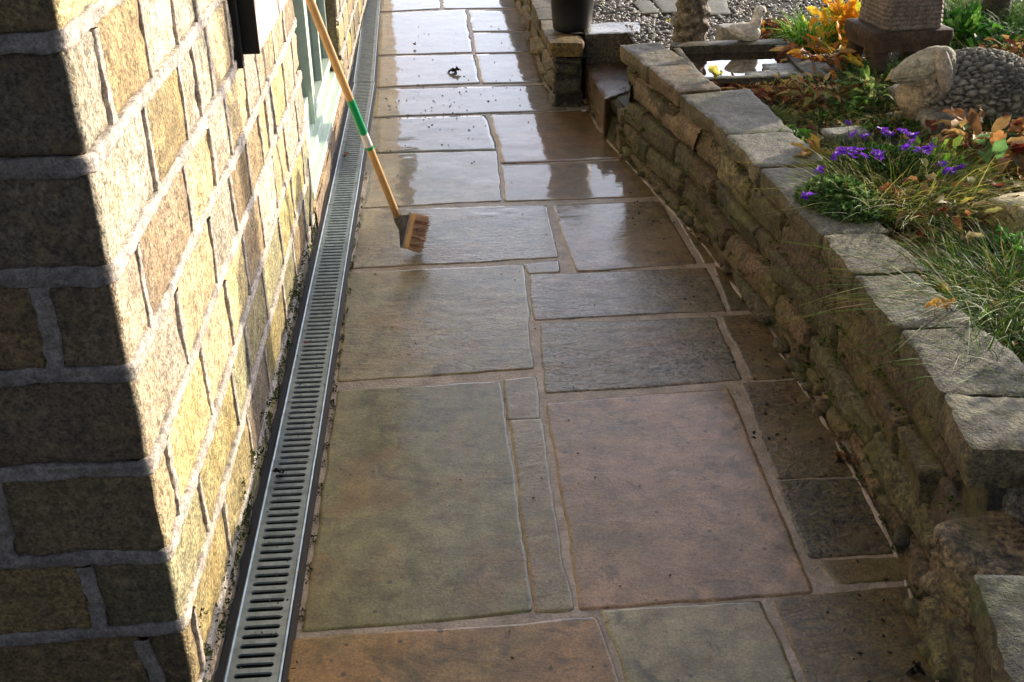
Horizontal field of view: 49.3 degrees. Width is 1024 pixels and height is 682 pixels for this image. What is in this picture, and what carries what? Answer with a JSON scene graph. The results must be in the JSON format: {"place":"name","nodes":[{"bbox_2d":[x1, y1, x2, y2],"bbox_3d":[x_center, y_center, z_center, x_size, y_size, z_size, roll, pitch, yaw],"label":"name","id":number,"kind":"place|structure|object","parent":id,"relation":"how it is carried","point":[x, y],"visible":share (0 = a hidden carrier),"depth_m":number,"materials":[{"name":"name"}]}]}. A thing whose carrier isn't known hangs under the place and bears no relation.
{"place":"outdoors","nodes":[
{"label":"outdoors","id":0,"kind":"place"},
{"bbox_2d":[211,0,941,681],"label":"path","id":1,"kind":"structure","parent":0,"point":[429,560],"depth_m":3.14,"materials":[{"name":"stone"}]},
{"bbox_2d":[198,172,367,681],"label":"algae","id":2,"kind":"object","parent":1,"relation":"on","point":[246,521],"visible":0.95,"depth_m":3.07,"materials":[{"name":"green plant"}]},
{"bbox_2d":[213,0,381,681],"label":"drain channel","id":3,"kind":"object","parent":1,"relation":"in","point":[248,647],"visible":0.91,"depth_m":3.20,"materials":[{"name":"grey metal"}]},
{"bbox_2d":[271,467,283,477],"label":"fallen leaf","id":4,"kind":"object","parent":3,"relation":"on","point":[276,469],"visible":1,"depth_m":3.00,"materials":[{"name":"black plant"}]},
{"bbox_2d":[302,239,307,270],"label":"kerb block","id":5,"kind":"structure","parent":1,"relation":"on","point":[306,263],"depth_m":4.22,"materials":[{"name":"concrete"}]},
{"bbox_2d":[305,0,431,254],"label":"deck brush","id":6,"kind":"object","parent":1,"relation":"on","point":[412,228],"visible":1,"depth_m":3.98,"materials":[{"name":"brown wood"}]},
{"bbox_2d":[448,66,460,72],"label":"fallen leaf","id":7,"kind":"object","parent":1,"relation":"on","point":[455,69],"visible":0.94,"depth_m":6.64,"materials":[{"name":"black plant"}]},
{"bbox_2d":[514,0,592,107],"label":"stone wall","id":8,"kind":"structure","parent":1,"relation":"on","point":[559,55],"depth_m":6.00,"materials":[{"name":"brown stone"}]},
{"bbox_2d":[551,0,593,32],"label":"plant pot","id":9,"kind":"object","parent":8,"relation":"on","point":[569,16],"visible":0.99,"depth_m":5.98,"materials":[{"name":"black plastic"}]},
{"bbox_2d":[240,26,916,681],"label":"path debris","id":10,"kind":"object","parent":1,"relation":"on","point":[576,374],"visible":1,"depth_m":3.26,"materials":[{"name":"soil"}]},
{"bbox_2d":[580,22,639,136],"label":"garden steps","id":11,"kind":"structure","parent":1,"relation":"on","point":[605,79],"depth_m":5.95,"materials":[{"name":"stone"}]},
{"bbox_2d":[582,42,1023,681],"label":"raised bed wall","id":12,"kind":"structure","parent":1,"relation":"on","point":[964,560],"depth_m":2.90,"materials":[{"name":"stone"}]},
{"bbox_2d":[619,69,960,598],"bbox_3d":[0.784,-0.305,3.792,0.172,0.430,3.403,-4,29,-6],"label":"moss","id":13,"kind":"object","parent":12,"relation":"attached to","point":[844,448],"visible":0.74,"depth_m":3.21,"materials":[{"name":"green plant"}]},
{"bbox_2d":[925,297,954,310],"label":"fallen leaf","id":14,"kind":"object","parent":12,"relation":"on","point":[935,301],"visible":0.94,"depth_m":2.73,"materials":[{"name":"orange plant"}]},
{"bbox_2d":[836,456,843,463],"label":"fallen leaf","id":15,"kind":"object","parent":1,"relation":"on","point":[839,460],"visible":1,"depth_m":3.02,"materials":[{"name":"brown plant"}]},
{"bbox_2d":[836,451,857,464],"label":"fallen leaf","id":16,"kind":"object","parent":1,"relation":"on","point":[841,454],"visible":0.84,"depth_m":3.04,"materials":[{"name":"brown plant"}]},
{"bbox_2d":[905,661,926,676],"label":"fallen leaf","id":17,"kind":"object","parent":1,"relation":"on","point":[913,672],"visible":1,"depth_m":2.35,"materials":[{"name":"black plant"}]},
{"bbox_2d":[571,0,1023,361],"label":"garden soil","id":18,"kind":"structure","parent":0,"point":[743,18],"depth_m":5.89,"materials":[{"name":"brown soil"}]},
{"bbox_2d":[715,23,738,40],"bbox_3d":[1.059,-1.497,5.448,0.115,0.092,0.107,-2,28,-3],"label":"rock","id":19,"kind":"object","parent":18,"relation":"on","point":[722,32],"visible":0.41,"depth_m":5.41,"materials":[{"name":"grey stone"}]},
{"bbox_2d":[669,39,827,89],"bbox_3d":[1.025,-1.175,4.932,0.558,0.168,0.649,-2,28,-3],"label":"stone trough","id":20,"kind":"object","parent":18,"relation":"on","point":[738,59],"visible":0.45,"depth_m":4.99,"materials":[{"name":"grey stone"}]},
{"bbox_2d":[708,65,722,78],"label":"fallen leaf","id":21,"kind":"object","parent":20,"relation":"on","point":[715,71],"visible":1,"depth_m":4.58,"materials":[{"name":"yellow plant"}]},
{"bbox_2d":[727,6,769,40],"bbox_3d":[1.089,-1.459,5.136,0.196,0.164,0.089,-2,28,-3],"label":"duck ornament","id":22,"kind":"object","parent":20,"relation":"on","point":[745,31],"visible":1,"depth_m":5.12,"materials":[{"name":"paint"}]},
{"bbox_2d":[711,72,790,105],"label":"ground cover plant","id":23,"kind":"object","parent":18,"relation":"on","point":[769,94],"visible":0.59,"depth_m":4.57,"materials":[{"name":"brown plant"}]},
{"bbox_2d":[745,70,799,74],"bbox_3d":[1.121,-1.112,4.767,0.263,0.071,0.103,-2,28,-3],"label":"rock","id":24,"kind":"object","parent":18,"relation":"on","point":[771,72],"visible":0.2,"depth_m":4.76,"materials":[{"name":"grey stone"}]},
{"bbox_2d":[765,103,803,125],"bbox_3d":[0.979,-0.871,4.302,0.316,0.045,0.348,-2,28,-3],"label":"moss cushion","id":25,"kind":"object","parent":18,"relation":"on","point":[782,115],"visible":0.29,"depth_m":4.29,"materials":[{"name":"green plant"}]},
{"bbox_2d":[779,123,811,142],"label":"herb","id":26,"kind":"object","parent":18,"relation":"on","point":[799,133],"visible":0.31,"depth_m":4.06,"materials":[{"name":"green plant"}]},
{"bbox_2d":[762,62,840,75],"bbox_3d":[1.262,-1.169,4.852,0.345,0.061,0.124,-2,28,-3],"label":"rock","id":27,"kind":"object","parent":18,"relation":"on","point":[783,66],"visible":0.24,"depth_m":4.83,"materials":[{"name":"grey stone"}]},
{"bbox_2d":[760,2,845,54],"bbox_3d":[1.436,-1.468,5.200,0.626,0.224,0.725,-2,28,-3],"label":"grass clump","id":28,"kind":"object","parent":18,"relation":"on","point":[791,35],"visible":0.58,"depth_m":5.17,"materials":[{"name":"green plant"}]},
{"bbox_2d":[591,0,1023,60],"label":"gravel","id":29,"kind":"structure","parent":18,"relation":"on","point":[648,20],"depth_m":6.27,"materials":[{"name":"grey gravel"}]},
{"bbox_2d":[634,0,658,15],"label":"paving slab","id":30,"kind":"structure","parent":29,"relation":"on","point":[646,8],"depth_m":6.45,"materials":[{"name":"stone"}]},
{"bbox_2d":[654,0,676,14],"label":"paving slab","id":31,"kind":"structure","parent":29,"relation":"on","point":[668,7],"depth_m":6.48,"materials":[{"name":"stone"}]},
{"bbox_2d":[672,0,710,41],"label":"carved statue","id":32,"kind":"object","parent":29,"relation":"on","point":[690,23],"visible":0.59,"depth_m":5.18,"materials":[{"name":"brown stone"}]},
{"bbox_2d":[708,0,730,17],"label":"paving slab","id":33,"kind":"structure","parent":29,"relation":"on","point":[719,7],"depth_m":6.39,"materials":[{"name":"stone"}]},
{"bbox_2d":[759,16,793,41],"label":"red leaved plant","id":34,"kind":"object","parent":29,"relation":"on","point":[770,26],"visible":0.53,"depth_m":5.37,"materials":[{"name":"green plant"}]},
{"bbox_2d":[768,19,864,78],"bbox_3d":[1.369,-1.271,4.921,0.466,0.234,0.429,8,30,16],"label":"hosta","id":35,"kind":"object","parent":18,"relation":"on","point":[796,51],"visible":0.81,"depth_m":4.93,"materials":[{"name":"brown plant"}]},
{"bbox_2d":[749,64,885,116],"bbox_3d":[1.224,-0.976,4.407,0.574,0.176,0.509,12,31,22],"label":"ground cover plant","id":36,"kind":"object","parent":18,"relation":"on","point":[823,92],"visible":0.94,"depth_m":4.40,"materials":[{"name":"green plant"}]},
{"bbox_2d":[792,133,848,161],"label":"hosta","id":37,"kind":"object","parent":18,"relation":"on","point":[808,151],"visible":0.27,"depth_m":3.80,"materials":[{"name":"brown plant"}]},
{"bbox_2d":[775,0,866,49],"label":"hosta","id":38,"kind":"object","parent":18,"relation":"on","point":[847,10],"visible":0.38,"depth_m":5.16,"materials":[{"name":"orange plant"}]},
{"bbox_2d":[792,172,880,224],"bbox_3d":[0.989,-0.437,3.386,0.275,0.115,0.361,-2,28,-3],"label":"leafy plant","id":39,"kind":"object","parent":18,"relation":"on","point":[838,194],"visible":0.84,"depth_m":3.35,"materials":[{"name":"green plant"}]},
{"bbox_2d":[821,126,869,143],"bbox_3d":[1.232,-0.761,4.128,0.175,0.045,0.093,-6,29,-10],"label":"rock","id":40,"kind":"object","parent":18,"relation":"on","point":[828,133],"visible":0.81,"depth_m":4.10,"materials":[{"name":"grey stone"}]},
{"bbox_2d":[812,146,891,178],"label":"leafy plant","id":41,"kind":"object","parent":18,"relation":"on","point":[827,159],"visible":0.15,"depth_m":3.66,"materials":[{"name":"green plant"}]},
{"bbox_2d":[808,65,897,114],"bbox_3d":[1.358,-0.976,4.384,0.324,0.188,0.293,-14,31,-22],"label":"herb","id":42,"kind":"object","parent":18,"relation":"on","point":[871,84],"visible":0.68,"depth_m":4.38,"materials":[{"name":"green plant"}]},
{"bbox_2d":[824,52,902,91],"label":"grass clump","id":43,"kind":"object","parent":18,"relation":"on","point":[890,67],"visible":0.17,"depth_m":4.72,"materials":[{"name":"green plant"}]},
{"bbox_2d":[863,49,899,60],"bbox_3d":[1.722,-1.338,5.164,0.189,0.083,0.129,-2,28,-3],"label":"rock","id":44,"kind":"object","parent":18,"relation":"on","point":[867,52],"visible":0.2,"depth_m":5.13,"materials":[{"name":"grey stone"}]},
{"bbox_2d":[801,120,964,204],"bbox_3d":[1.122,-0.535,3.542,0.715,0.167,0.468,-25,37,-38],"label":"bellflower","id":45,"kind":"object","parent":18,"relation":"on","point":[879,153],"visible":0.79,"depth_m":3.58,"materials":[{"name":"purple plant"}]},
{"bbox_2d":[748,125,1023,267],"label":"tangled grass","id":46,"kind":"structure","parent":18,"relation":"on","point":[921,199],"depth_m":3.43,"materials":[{"name":"green plant"}]},
{"bbox_2d":[749,196,1023,428],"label":"grass clump","id":47,"kind":"object","parent":18,"relation":"on","point":[955,262],"visible":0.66,"depth_m":2.96,"materials":[{"name":"green plant"}]},
{"bbox_2d":[960,231,984,242],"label":"fallen leaf","id":48,"kind":"object","parent":47,"relation":"on","point":[971,234],"visible":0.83,"depth_m":3.15,"materials":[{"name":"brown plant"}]},
{"bbox_2d":[754,32,1023,361],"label":"rough grass","id":49,"kind":"structure","parent":18,"relation":"on","point":[834,118],"depth_m":4.22,"materials":[{"name":"green plant"}]},
{"bbox_2d":[885,84,898,108],"bbox_3d":[1.544,-0.945,4.407,0.111,0.133,0.104,-18,33,-29],"label":"rock","id":50,"kind":"object","parent":18,"relation":"on","point":[891,90],"visible":0.11,"depth_m":4.38,"materials":[{"name":"grey stone"}]},
{"bbox_2d":[886,111,904,124],"bbox_3d":[1.500,-0.842,4.261,0.141,0.063,0.110,-2,28,-3],"label":"rock","id":51,"kind":"object","parent":18,"relation":"on","point":[895,115],"visible":0.16,"depth_m":4.23,"materials":[{"name":"grey stone"}]},
{"bbox_2d":[844,0,953,76],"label":"plinth ornament","id":52,"kind":"object","parent":18,"relation":"on","point":[880,30],"visible":0.9,"depth_m":4.66,"materials":[{"name":"brown stone"}]},
{"bbox_2d":[847,231,1023,476],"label":"grass clump","id":53,"kind":"object","parent":18,"relation":"on","point":[1004,327],"visible":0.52,"depth_m":2.70,"materials":[{"name":"green plant"}]},
{"bbox_2d":[931,281,952,291],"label":"fallen leaf","id":54,"kind":"object","parent":18,"relation":"on","point":[942,286],"visible":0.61,"depth_m":2.91,"materials":[{"name":"brown plant"}]},
{"bbox_2d":[870,121,1015,191],"bbox_3d":[1.401,-0.584,3.656,0.500,0.186,0.665,-2,28,-3],"label":"herb","id":55,"kind":"object","parent":18,"relation":"on","point":[952,152],"visible":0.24,"depth_m":3.64,"materials":[{"name":"green plant"}]},
{"bbox_2d":[870,158,1023,259],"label":"ground cover plant","id":56,"kind":"object","parent":18,"relation":"on","point":[957,221],"visible":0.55,"depth_m":3.30,"materials":[{"name":"green plant"}]},
{"bbox_2d":[916,108,979,137],"bbox_3d":[1.607,-0.796,4.122,0.229,0.154,0.151,-2,28,-3],"label":"rock","id":57,"kind":"object","parent":18,"relation":"on","point":[924,114],"visible":0.28,"depth_m":4.06,"materials":[{"name":"grey stone"}]},
{"bbox_2d":[888,45,1023,124],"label":"sheep statue","id":58,"kind":"object","parent":18,"relation":"on","point":[991,81],"visible":0.79,"depth_m":4.04,"materials":[{"name":"stone"}]},
{"bbox_2d":[914,159,1020,214],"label":"tangled grass","id":59,"kind":"structure","parent":18,"relation":"on","point":[999,189],"depth_m":3.59,"materials":[{"name":"green plant"}]},
{"bbox_2d":[919,105,1023,192],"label":"hosta","id":60,"kind":"object","parent":18,"relation":"on","point":[971,133],"visible":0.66,"depth_m":3.73,"materials":[{"name":"brown plant"}]},
{"bbox_2d":[942,1,1023,52],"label":"leafy plant","id":61,"kind":"object","parent":18,"relation":"on","point":[966,22],"visible":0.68,"depth_m":5.29,"materials":[{"name":"green plant"}]},
{"bbox_2d":[943,0,1023,48],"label":"grass clump","id":62,"kind":"object","parent":18,"relation":"on","point":[1015,25],"visible":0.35,"depth_m":5.50,"materials":[{"name":"green plant"}]},
{"bbox_2d":[943,0,1023,30],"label":"grass clump","id":63,"kind":"object","parent":18,"relation":"on","point":[952,8],"visible":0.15,"depth_m":5.69,"materials":[{"name":"green plant"}]},
{"bbox_2d":[952,31,1023,58],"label":"ground cover plant","id":64,"kind":"object","parent":18,"relation":"on","point":[1014,49],"visible":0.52,"depth_m":5.06,"materials":[{"name":"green plant"}]},
{"bbox_2d":[967,156,1023,195],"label":"hosta","id":65,"kind":"object","parent":18,"relation":"on","point":[1003,178],"visible":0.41,"depth_m":3.61,"materials":[{"name":"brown plant"}]},
{"bbox_2d":[981,0,1011,28],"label":"tree","id":66,"kind":"object","parent":18,"relation":"on","point":[1001,6],"visible":0.38,"depth_m":5.55,"materials":[{"name":"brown plant"}]},
{"bbox_2d":[980,192,1023,245],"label":"rock","id":67,"kind":"object","parent":18,"relation":"on","point":[1016,212],"visible":0.51,"depth_m":3.25,"materials":[{"name":"beige stone"}]},
{"bbox_2d":[985,225,1023,262],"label":"herb","id":68,"kind":"object","parent":18,"relation":"on","point":[1010,238],"visible":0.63,"depth_m":3.12,"materials":[{"name":"green plant"}]},
{"label":"ground","id":69,"kind":"structure","parent":0,"visible":0},
{"bbox_2d":[0,0,367,681],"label":"stone house","id":70,"kind":"structure","parent":69,"relation":"on","point":[154,206],"depth_m":2.11,"materials":[{"name":"beige stone"}]},
{"bbox_2d":[227,0,286,68],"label":"wall box","id":71,"kind":"object","parent":70,"relation":"attached to","point":[253,22],"visible":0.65,"depth_m":2.96,"materials":[{"name":"metal"}]},
{"bbox_2d":[308,158,313,241],"bbox_3d":[-0.805,-0.558,4.421,0.035,0.303,0.142,-2,28,-3],"label":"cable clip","id":72,"kind":"object","parent":70,"relation":"attached to","point":[310,217],"visible":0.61,"depth_m":4.39,"materials":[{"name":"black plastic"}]},
{"bbox_2d":[292,0,341,199],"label":"window","id":73,"kind":"structure","parent":70,"relation":"in","point":[321,89],"depth_m":5.16,"materials":[{"name":"glass"}]}
]}

